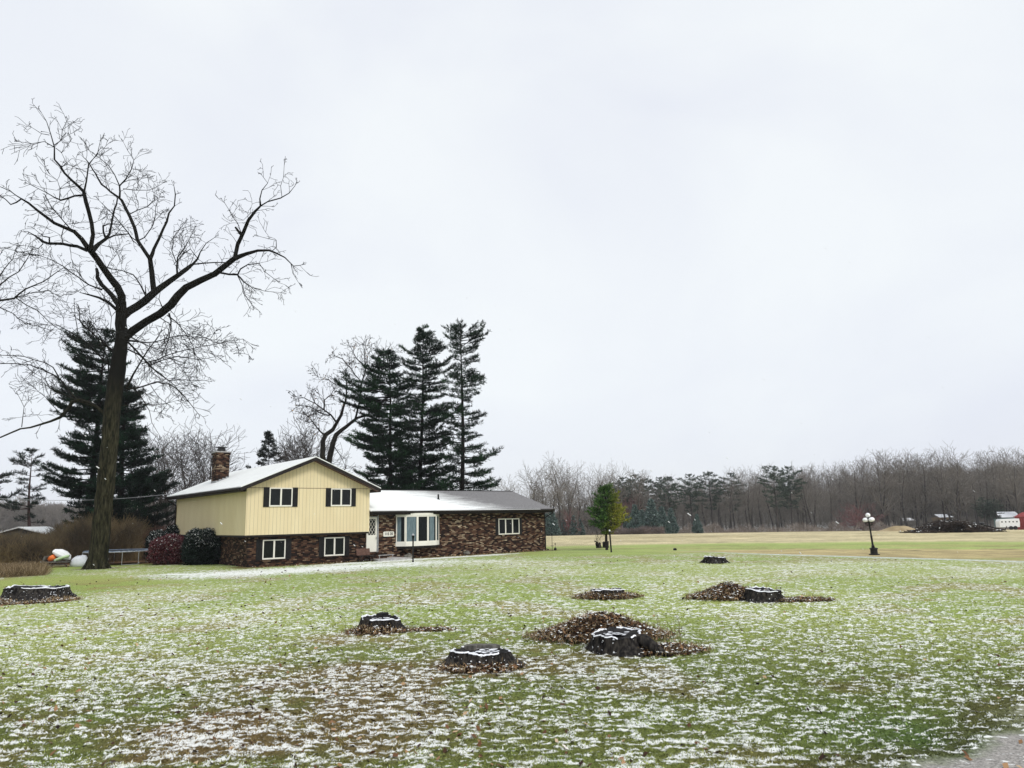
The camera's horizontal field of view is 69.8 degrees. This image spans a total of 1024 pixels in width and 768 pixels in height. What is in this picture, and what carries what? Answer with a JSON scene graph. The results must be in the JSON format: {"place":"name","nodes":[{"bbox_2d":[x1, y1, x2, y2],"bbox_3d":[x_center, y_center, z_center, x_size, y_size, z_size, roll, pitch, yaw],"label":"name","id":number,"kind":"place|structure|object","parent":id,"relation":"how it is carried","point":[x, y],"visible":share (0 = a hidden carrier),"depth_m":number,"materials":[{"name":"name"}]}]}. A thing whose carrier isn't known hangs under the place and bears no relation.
{"place":"outdoors","nodes":[
{"label":"outdoors","id":0,"kind":"place"},
{"bbox_2d":[0,511,1023,767],"bbox_3d":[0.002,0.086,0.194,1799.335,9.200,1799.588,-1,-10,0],"label":"ground","id":1,"kind":"structure","parent":0,"point":[906,569],"depth_m":12.45,"materials":[{"name":"plant"}]},
{"bbox_2d":[0,470,19,499],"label":"red pine tree","id":2,"kind":"object","parent":1,"relation":"on","point":[2,475],"visible":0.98,"depth_m":53.96,"materials":[{"name":"green plant"}]},
{"bbox_2d":[0,447,50,526],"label":"red pine tree","id":3,"kind":"object","parent":1,"relation":"on","point":[15,506],"visible":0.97,"depth_m":59.75,"materials":[{"name":"green plant"}]},
{"bbox_2d":[0,560,54,577],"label":"tall grass","id":4,"kind":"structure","parent":1,"relation":"on","point":[20,569],"depth_m":35.10,"materials":[{"name":"plant"}]},
{"bbox_2d":[0,526,54,536],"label":"shed","id":5,"kind":"structure","parent":1,"relation":"on","point":[40,529],"depth_m":55.87,"materials":[{"name":"white wood"}]},
{"bbox_2d":[0,585,76,604],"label":"tree stump","id":6,"kind":"object","parent":1,"relation":"on","point":[24,593],"visible":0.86,"depth_m":22.46,"materials":[{"name":"wood"}]},
{"bbox_2d":[0,595,82,604],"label":"leaf mound","id":7,"kind":"object","parent":1,"relation":"on","point":[9,601],"visible":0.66,"depth_m":22.02,"materials":[{"name":"brown plant"}]},
{"bbox_2d":[0,237,83,349],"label":"bare tree","id":8,"kind":"object","parent":1,"relation":"on","point":[17,296],"visible":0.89,"depth_m":47.92,"materials":[{"name":"plant"}]},
{"bbox_2d":[0,511,155,564],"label":"brush","id":9,"kind":"object","parent":1,"relation":"on","point":[73,539],"visible":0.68,"depth_m":46.72,"materials":[{"name":"plant"}]},
{"bbox_2d":[69,555,87,566],"bbox_3d":[-24.933,10.205,42.398,1.185,0.648,0.731,-3,-11,10],"label":"covered heap","id":10,"kind":"object","parent":1,"relation":"on","point":[78,561],"visible":0.8,"depth_m":42.12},
{"bbox_2d":[37,319,134,524],"bbox_3d":[-31.196,3.955,54.015,7.036,17.410,6.240,-1,-10,0],"label":"pine tree","id":11,"kind":"object","parent":1,"relation":"on","point":[91,391],"visible":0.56,"depth_m":53.05,"materials":[{"name":"green plant"}]},
{"bbox_2d":[0,494,176,530],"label":"treeline","id":12,"kind":"object","parent":1,"relation":"on","point":[40,512],"visible":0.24,"depth_m":338.01,"materials":[{"name":"plant"}]},
{"bbox_2d":[82,549,147,564],"bbox_3d":[-23.517,10.328,43.777,3.750,0.816,3.750,1,-11,-11],"label":"trampoline","id":13,"kind":"object","parent":1,"relation":"on","point":[114,551],"visible":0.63,"depth_m":42.97,"materials":[{"name":"black metal"}]},
{"bbox_2d":[80,380,180,534],"bbox_3d":[-27.107,5.964,52.994,6.421,12.913,6.329,-8,-12,31],"label":"pine tree","id":14,"kind":"object","parent":1,"relation":"on","point":[137,482],"visible":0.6,"depth_m":52.28,"materials":[{"name":"green plant"}]},
{"bbox_2d":[115,448,195,524],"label":"bare tree","id":15,"kind":"object","parent":1,"relation":"on","point":[160,501],"visible":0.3,"depth_m":67.99,"materials":[{"name":"plant"}]},
{"bbox_2d":[0,98,317,569],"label":"oak tree","id":16,"kind":"object","parent":1,"relation":"on","point":[98,555],"visible":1,"depth_m":41.12,"materials":[{"name":"brown plant"}]},
{"bbox_2d":[144,524,179,560],"bbox_3d":[-22.151,10.267,47.337,2.889,2.497,1.796,3,-11,-21],"label":"evergreen shrub","id":17,"kind":"object","parent":1,"relation":"on","point":[159,533],"visible":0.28,"depth_m":47.01,"materials":[{"name":"green plant"}]},
{"bbox_2d":[145,533,183,564],"bbox_3d":[-20.055,9.609,42.556,2.254,1.910,1.958,-1,-10,0],"label":"red shrub","id":18,"kind":"object","parent":1,"relation":"on","point":[169,545],"visible":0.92,"depth_m":42.00,"materials":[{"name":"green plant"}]},
{"bbox_2d":[125,422,211,526],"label":"bare tree","id":19,"kind":"object","parent":1,"relation":"on","point":[164,464],"visible":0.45,"depth_m":71.06,"materials":[{"name":"plant"}]},
{"bbox_2d":[132,435,207,522],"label":"bare tree","id":20,"kind":"object","parent":1,"relation":"on","point":[168,465],"visible":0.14,"depth_m":81.33,"materials":[{"name":"plant"}]},
{"bbox_2d":[152,421,237,492],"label":"bare tree","id":21,"kind":"object","parent":1,"relation":"on","point":[195,478],"visible":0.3,"depth_m":82.87,"materials":[{"name":"plant"}]},
{"bbox_2d":[180,527,221,564],"bbox_3d":[-17.427,9.258,41.812,2.900,2.255,2.210,-1,-10,0],"label":"evergreen shrub","id":22,"kind":"object","parent":1,"relation":"on","point":[199,546],"visible":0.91,"depth_m":41.20,"materials":[{"name":"green plant"}]},
{"bbox_2d":[166,430,241,500],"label":"bare tree","id":23,"kind":"object","parent":1,"relation":"on","point":[201,460],"visible":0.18,"depth_m":86.47,"materials":[{"name":"plant"}]},
{"bbox_2d":[163,423,257,491],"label":"bare tree","id":24,"kind":"object","parent":1,"relation":"on","point":[208,458],"visible":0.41,"depth_m":76.41,"materials":[{"name":"plant"}]},
{"bbox_2d":[245,430,285,468],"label":"spruce tree","id":25,"kind":"object","parent":1,"relation":"on","point":[268,439],"visible":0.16,"depth_m":83.50,"materials":[{"name":"plant"}]},
{"bbox_2d":[258,421,328,463],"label":"bare tree","id":26,"kind":"object","parent":1,"relation":"on","point":[280,457],"visible":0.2,"depth_m":83.10,"materials":[{"name":"plant"}]},
{"bbox_2d":[273,408,355,472],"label":"bare tree","id":27,"kind":"object","parent":1,"relation":"on","point":[304,451],"visible":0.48,"depth_m":79.70,"materials":[{"name":"plant"}]},
{"bbox_2d":[286,335,401,469],"bbox_3d":[-13.831,2.293,60.737,9.501,13.819,4.606,1,-11,-11],"label":"bare tree","id":28,"kind":"object","parent":1,"relation":"on","point":[332,442],"visible":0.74,"depth_m":60.56,"materials":[{"name":"brown plant"}]},
{"bbox_2d":[165,447,554,566],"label":"split level house","id":29,"kind":"structure","parent":1,"relation":"on","point":[268,515],"depth_m":42.25,"materials":[{"name":"beige wood"}]},
{"bbox_2d":[256,539,291,559],"bbox_3d":[-12.642,8.779,38.945,1.900,1.060,0.075,7,-13,-38],"label":"window","id":30,"kind":"structure","parent":29,"relation":"in","point":[276,548],"depth_m":38.92,"materials":[{"name":"white paint"}]},
{"bbox_2d":[263,487,297,506],"bbox_3d":[-12.393,6.068,39.330,1.890,1.040,0.075,7,-13,-38],"label":"window","id":31,"kind":"structure","parent":29,"relation":"in","point":[272,497],"depth_m":39.30,"materials":[{"name":"glass"}]},
{"bbox_2d":[318,536,349,556],"bbox_3d":[-9.955,9.105,41.084,1.840,1.060,0.075,7,-13,-38],"label":"window","id":32,"kind":"structure","parent":29,"relation":"in","point":[328,546],"depth_m":41.06,"materials":[{"name":"white paint"}]},
{"bbox_2d":[325,488,355,506],"bbox_3d":[-9.670,6.413,41.493,1.840,1.030,0.075,7,-13,-38],"label":"window","id":33,"kind":"structure","parent":29,"relation":"in","point":[334,496],"depth_m":41.45,"materials":[{"name":"glass"}]},
{"bbox_2d":[366,517,376,551],"bbox_3d":[-8.165,8.765,42.708,0.670,1.980,0.119,7,-13,-38],"label":"door","id":34,"kind":"structure","parent":29,"relation":"in","point":[371,538],"depth_m":42.76,"materials":[{"name":"white paint"}]},
{"bbox_2d":[395,513,438,548],"bbox_3d":[-5.548,8.887,44.505,3.100,2.080,0.662,7,-13,-38],"label":"bow window","id":35,"kind":"structure","parent":29,"relation":"in","point":[424,527],"depth_m":44.06,"materials":[{"name":"white paint"}]},
{"bbox_2d":[495,518,521,534],"bbox_3d":[-0.209,9.541,49.127,2.260,1.080,0.075,7,-13,-38],"label":"window","id":36,"kind":"structure","parent":29,"relation":"in","point":[502,526],"depth_m":49.10,"materials":[{"name":"white paint"}]},
{"bbox_2d":[341,623,406,635],"bbox_3d":[-2.749,4.925,14.759,1.374,0.291,1.048,-1,-10,0],"label":"leaf mound","id":37,"kind":"object","parent":1,"relation":"on","point":[371,631],"visible":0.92,"depth_m":14.54,"materials":[{"name":"brown plant"}]},
{"bbox_2d":[331,348,427,489],"bbox_3d":[-10.781,5.012,59.331,7.978,16.405,6.484,-1,-10,0],"label":"pine tree","id":38,"kind":"object","parent":1,"relation":"on","point":[382,440],"visible":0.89,"depth_m":58.88,"materials":[{"name":"green plant"}]},
{"bbox_2d":[356,612,407,632],"bbox_3d":[-2.730,4.940,15.050,0.963,0.416,1.264,8,-14,-40],"label":"tree stump","id":39,"kind":"object","parent":1,"relation":"on","point":[383,618],"visible":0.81,"depth_m":14.84,"materials":[{"name":"wood"}]},
{"bbox_2d":[255,550,543,567],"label":"leaf litter","id":40,"kind":"object","parent":1,"relation":"on","point":[371,560],"visible":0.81,"depth_m":42.47,"materials":[{"name":"brown plant"}]},
{"bbox_2d":[382,323,459,489],"bbox_3d":[-7.685,4.125,62.094,6.728,18.999,6.359,-1,-10,0],"label":"pine tree","id":41,"kind":"object","parent":1,"relation":"on","point":[422,447],"visible":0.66,"depth_m":61.54,"materials":[{"name":"green plant"}]},
{"bbox_2d":[403,622,458,632],"bbox_3d":[-1.638,4.956,14.798,1.161,0.259,0.616,-1,-10,0],"label":"leaf mound","id":42,"kind":"object","parent":1,"relation":"on","point":[431,628],"visible":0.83,"depth_m":14.75,"materials":[{"name":"brown plant"}]},
{"bbox_2d":[426,317,503,490],"bbox_3d":[-3.784,3.660,58.075,6.464,18.306,5.791,-1,-10,0],"label":"pine tree","id":43,"kind":"object","parent":1,"relation":"on","point":[462,449],"visible":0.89,"depth_m":58.13,"materials":[{"name":"green plant"}]},
{"bbox_2d":[437,643,525,669],"bbox_3d":[-0.535,4.246,11.313,1.252,0.343,1.295,7,-13,-39],"label":"tree stump","id":44,"kind":"object","parent":1,"relation":"on","point":[484,653],"visible":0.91,"depth_m":11.06,"materials":[{"name":"wood"}]},
{"bbox_2d":[430,657,533,674],"bbox_3d":[-0.458,4.226,10.993,1.564,0.273,1.048,-1,-10,0],"label":"leaf mound","id":45,"kind":"object","parent":1,"relation":"on","point":[499,668],"visible":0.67,"depth_m":10.77,"materials":[{"name":"brown plant"}]},
{"bbox_2d":[0,559,1022,767],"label":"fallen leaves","id":46,"kind":"object","parent":1,"relation":"on","point":[822,756],"visible":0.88,"depth_m":9.10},
{"bbox_2d":[515,460,551,505],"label":"bare tree","id":47,"kind":"object","parent":1,"relation":"on","point":[531,478],"visible":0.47,"depth_m":192.17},
{"bbox_2d":[546,511,560,535],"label":"spruce tree","id":48,"kind":"object","parent":1,"relation":"on","point":[554,529],"visible":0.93,"depth_m":163.91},
{"bbox_2d":[539,458,576,535],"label":"bare tree","id":49,"kind":"object","parent":1,"relation":"on","point":[557,493],"visible":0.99,"depth_m":166.90,"materials":[{"name":"plant"}]},
{"bbox_2d":[553,460,586,535],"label":"bare tree","id":50,"kind":"object","parent":1,"relation":"on","point":[571,496],"visible":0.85,"depth_m":175.17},
{"bbox_2d":[545,507,601,533],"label":"wood","id":51,"kind":"object","parent":1,"relation":"on","point":[588,527],"visible":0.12,"depth_m":189.91,"materials":[{"name":"plant"}]},
{"bbox_2d":[510,610,684,645],"bbox_3d":[1.533,4.475,13.558,3.282,0.566,2.127,-1,-10,0],"label":"leaf mound","id":52,"kind":"object","parent":1,"relation":"on","point":[583,627],"visible":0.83,"depth_m":13.21,"materials":[{"name":"brown plant"}]},
{"bbox_2d":[581,462,613,534],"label":"bare tree","id":53,"kind":"object","parent":1,"relation":"on","point":[598,486],"visible":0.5,"depth_m":170.03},
{"bbox_2d":[569,587,644,599],"bbox_3d":[2.647,5.816,20.308,2.152,0.368,1.473,-1,-10,0],"label":"leaf mound","id":54,"kind":"object","parent":1,"relation":"on","point":[626,595],"visible":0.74,"depth_m":19.95,"materials":[{"name":"brown plant"}]},
{"bbox_2d":[590,588,624,599],"bbox_3d":[2.625,5.835,20.358,1.133,0.349,1.386,4,-12,-26],"label":"tree stump","id":55,"kind":"object","parent":1,"relation":"on","point":[606,590],"visible":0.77,"depth_m":20.04,"materials":[{"name":"wood"}]},
{"bbox_2d":[584,482,631,549],"bbox_3d":[6.471,8.839,49.292,3.132,4.537,3.083,-1,-10,0],"label":"young pine tree","id":56,"kind":"object","parent":1,"relation":"on","point":[606,512],"visible":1,"depth_m":49.02,"materials":[{"name":"green plant"}]},
{"bbox_2d":[604,461,637,509],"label":"bare tree","id":57,"kind":"object","parent":1,"relation":"on","point":[612,475],"visible":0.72,"depth_m":173.35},
{"bbox_2d":[612,477,636,523],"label":"pine tree","id":58,"kind":"object","parent":1,"relation":"on","point":[622,485],"visible":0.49,"depth_m":181.51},
{"bbox_2d":[585,626,670,657],"bbox_3d":[1.847,4.307,12.173,1.196,0.435,1.305,1,-11,-13],"label":"tree stump","id":59,"kind":"object","parent":1,"relation":"on","point":[622,642],"visible":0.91,"depth_m":11.90,"materials":[{"name":"wood"}]},
{"bbox_2d":[626,504,644,529],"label":"spruce tree","id":60,"kind":"object","parent":1,"relation":"on","point":[636,519],"visible":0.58,"depth_m":166.13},
{"bbox_2d":[615,525,665,534],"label":"undergrowth","id":61,"kind":"object","parent":1,"relation":"on","point":[642,530],"visible":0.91,"depth_m":116.91,"materials":[{"name":"plant"}]},
{"bbox_2d":[621,470,663,515],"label":"bare tree","id":62,"kind":"object","parent":1,"relation":"on","point":[638,499],"visible":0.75,"depth_m":176.60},
{"bbox_2d":[644,499,662,527],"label":"spruce tree","id":63,"kind":"object","parent":1,"relation":"on","point":[652,514],"visible":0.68,"depth_m":167.22,"materials":[{"name":"plant"}]},
{"bbox_2d":[656,476,683,512],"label":"pine tree","id":64,"kind":"object","parent":1,"relation":"on","point":[673,488],"visible":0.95,"depth_m":184.41,"materials":[{"name":"plant"}]},
{"bbox_2d":[666,508,679,533],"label":"spruce tree","id":65,"kind":"object","parent":1,"relation":"on","point":[672,521],"visible":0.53,"depth_m":168.37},
{"bbox_2d":[638,638,714,656],"bbox_3d":[2.457,4.328,12.048,1.728,0.304,1.094,-1,-10,0],"label":"leaf mound","id":66,"kind":"object","parent":1,"relation":"on","point":[679,648],"visible":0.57,"depth_m":11.87,"materials":[{"name":"brown plant"}]},
{"bbox_2d":[676,474,702,524],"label":"pine tree","id":67,"kind":"object","parent":1,"relation":"on","point":[690,493],"visible":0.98,"depth_m":189.58,"materials":[{"name":"plant"}]},
{"bbox_2d":[697,471,724,531],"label":"pine tree","id":68,"kind":"object","parent":1,"relation":"on","point":[712,491],"visible":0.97,"depth_m":195.39,"materials":[{"name":"plant"}]},
{"bbox_2d":[699,556,729,563],"bbox_3d":[9.312,8.127,33.854,1.304,0.431,1.380,6,-13,-35],"label":"tree stump","id":69,"kind":"object","parent":1,"relation":"on","point":[713,560],"visible":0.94,"depth_m":33.39,"materials":[{"name":"wood"}]},
{"bbox_2d":[681,581,748,601],"bbox_3d":[5.731,5.490,19.428,2.698,0.508,1.668,-1,-10,0],"label":"leaf mound","id":70,"kind":"object","parent":1,"relation":"on","point":[731,591],"visible":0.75,"depth_m":19.18,"materials":[{"name":"brown plant"}]},
{"bbox_2d":[715,472,750,528],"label":"pine tree","id":71,"kind":"object","parent":1,"relation":"on","point":[729,484],"visible":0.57,"depth_m":200.66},
{"bbox_2d":[732,466,763,528],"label":"bare tree","id":72,"kind":"object","parent":1,"relation":"on","point":[748,500],"visible":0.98,"depth_m":191.05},
{"bbox_2d":[739,586,784,602],"bbox_3d":[6.499,5.430,18.800,1.318,0.423,1.112,-1,-10,-3],"label":"tree stump","id":73,"kind":"object","parent":1,"relation":"on","point":[756,594],"visible":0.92,"depth_m":18.47,"materials":[{"name":"wood"}]},
{"bbox_2d":[746,463,781,528],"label":"bare tree","id":74,"kind":"object","parent":1,"relation":"on","point":[765,498],"visible":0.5,"depth_m":196.31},
{"bbox_2d":[757,465,791,531],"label":"pine tree","id":75,"kind":"object","parent":1,"relation":"on","point":[773,476],"visible":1,"depth_m":176.07,"materials":[{"name":"plant"}]},
{"bbox_2d":[773,465,806,527],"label":"pine tree","id":76,"kind":"object","parent":1,"relation":"on","point":[790,483],"visible":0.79,"depth_m":181.00,"materials":[{"name":"plant"}]},
{"bbox_2d":[584,519,1008,534],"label":"undergrowth","id":77,"kind":"object","parent":1,"relation":"on","point":[787,529],"visible":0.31,"depth_m":176.03,"materials":[{"name":"plant"}]},
{"bbox_2d":[779,464,819,527],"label":"bare tree","id":78,"kind":"object","parent":1,"relation":"on","point":[805,514],"visible":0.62,"depth_m":189.00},
{"bbox_2d":[776,593,839,602],"bbox_3d":[7.338,5.431,18.508,1.779,0.277,0.874,-1,-10,0],"label":"leaf mound","id":79,"kind":"object","parent":1,"relation":"on","point":[802,598],"visible":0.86,"depth_m":18.35,"materials":[{"name":"brown plant"}]},
{"bbox_2d":[790,472,827,530],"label":"bare tree","id":80,"kind":"object","parent":1,"relation":"on","point":[804,496],"visible":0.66,"depth_m":186.67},
{"bbox_2d":[596,458,1023,532],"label":"wood","id":81,"kind":"object","parent":1,"relation":"on","point":[822,511],"visible":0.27,"depth_m":206.86,"materials":[{"name":"plant"}]},
{"bbox_2d":[800,465,829,525],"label":"bare tree","id":82,"kind":"object","parent":1,"relation":"on","point":[814,509],"visible":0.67,"depth_m":195.44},
{"bbox_2d":[815,469,842,528],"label":"bare tree","id":83,"kind":"object","parent":1,"relation":"on","point":[830,499],"visible":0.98,"depth_m":181.42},
{"bbox_2d":[837,459,867,528],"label":"bare tree","id":84,"kind":"object","parent":1,"relation":"on","point":[855,491],"visible":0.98,"depth_m":179.73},
{"bbox_2d":[831,499,884,530],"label":"red twig shrub","id":85,"kind":"object","parent":1,"relation":"on","point":[858,518],"visible":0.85,"depth_m":170.37,"materials":[{"name":"plant"}]},
{"bbox_2d":[863,513,879,554],"bbox_3d":[18.294,7.631,37.349,0.603,2.105,0.584,-9,-13,36],"label":"globe street lamp","id":86,"kind":"object","parent":1,"relation":"on","point":[873,548],"visible":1,"depth_m":37.26,"materials":[{"name":"black metal"}]},
{"bbox_2d":[860,451,908,525],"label":"bare tree","id":87,"kind":"object","parent":1,"relation":"on","point":[881,505],"visible":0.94,"depth_m":174.11,"materials":[{"name":"plant"}]},
{"bbox_2d":[856,448,913,528],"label":"bare tree","id":88,"kind":"object","parent":1,"relation":"on","point":[882,489],"visible":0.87,"depth_m":176.13,"materials":[{"name":"plant"}]},
{"bbox_2d":[866,453,908,523],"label":"bare tree","id":89,"kind":"object","parent":1,"relation":"on","point":[886,480],"visible":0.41,"depth_m":186.87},
{"bbox_2d":[875,462,921,525],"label":"bare tree","id":90,"kind":"object","parent":1,"relation":"on","point":[900,517],"visible":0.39,"depth_m":186.15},
{"bbox_2d":[880,452,929,525],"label":"bare tree","id":91,"kind":"object","parent":1,"relation":"on","point":[903,509],"visible":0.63,"depth_m":180.04,"materials":[{"name":"plant"}]},
{"bbox_2d":[896,450,928,526],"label":"bare tree","id":92,"kind":"object","parent":1,"relation":"on","point":[913,480],"visible":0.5,"depth_m":188.87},
{"bbox_2d":[898,469,935,525],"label":"bare tree","id":93,"kind":"object","parent":1,"relation":"on","point":[910,498],"visible":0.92,"depth_m":176.76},
{"bbox_2d":[898,454,946,523],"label":"bare tree","id":94,"kind":"object","parent":1,"relation":"on","point":[925,496],"visible":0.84,"depth_m":177.37,"materials":[{"name":"plant"}]},
{"bbox_2d":[917,446,966,519],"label":"bare tree","id":95,"kind":"object","parent":1,"relation":"on","point":[942,504],"visible":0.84,"depth_m":175.09,"materials":[{"name":"plant"}]},
{"bbox_2d":[918,461,968,519],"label":"bare tree","id":96,"kind":"object","parent":1,"relation":"on","point":[944,500],"visible":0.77,"depth_m":173.74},
{"bbox_2d":[899,519,1007,532],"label":"brush pile","id":97,"kind":"object","parent":1,"relation":"on","point":[947,526],"visible":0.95,"depth_m":73.09,"materials":[{"name":"brown"}]},
{"bbox_2d":[927,440,980,519],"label":"bare tree","id":98,"kind":"object","parent":1,"relation":"on","point":[957,497],"visible":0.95,"depth_m":167.90,"materials":[{"name":"plant"}]},
{"bbox_2d":[930,450,987,520],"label":"bare tree","id":99,"kind":"object","parent":1,"relation":"on","point":[958,507],"visible":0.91,"depth_m":168.16,"materials":[{"name":"plant"}]},
{"bbox_2d":[942,467,980,521],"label":"bare tree","id":100,"kind":"object","parent":1,"relation":"on","point":[964,504],"visible":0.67,"depth_m":169.72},
{"bbox_2d":[959,447,998,523],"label":"bare tree","id":101,"kind":"object","parent":1,"relation":"on","point":[977,466],"visible":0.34,"depth_m":187.97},
{"bbox_2d":[964,466,994,524],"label":"bare tree","id":102,"kind":"object","parent":1,"relation":"on","point":[972,485],"visible":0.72,"depth_m":172.48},
{"bbox_2d":[970,497,994,524],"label":"pine tree","id":103,"kind":"object","parent":1,"relation":"on","point":[978,508],"visible":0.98,"depth_m":162.08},
{"bbox_2d":[961,451,1009,526],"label":"bare tree","id":104,"kind":"object","parent":1,"relation":"on","point":[986,482],"visible":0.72,"depth_m":176.11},
{"bbox_2d":[968,447,1023,511],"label":"bare tree","id":105,"kind":"object","parent":1,"relation":"on","point":[999,476],"visible":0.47,"depth_m":180.20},
{"bbox_2d":[979,447,1023,513],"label":"bare tree","id":106,"kind":"object","parent":1,"relation":"on","point":[1014,490],"visible":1,"depth_m":152.91,"materials":[{"name":"plant"}]},
{"bbox_2d":[989,456,1023,511],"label":"bare tree","id":107,"kind":"object","parent":1,"relation":"on","point":[1010,492],"visible":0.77,"depth_m":168.46,"materials":[{"name":"plant"}]},
{"bbox_2d":[995,519,1019,529],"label":"horse trailer","id":108,"kind":"object","parent":1,"relation":"on","point":[1012,524],"visible":1,"depth_m":122.64,"materials":[{"name":"white metal"}]},
{"bbox_2d":[0,0,1023,513],"label":"sky","id":109,"kind":"structure","parent":0,"point":[612,135],"materials":[{"name":"white"}]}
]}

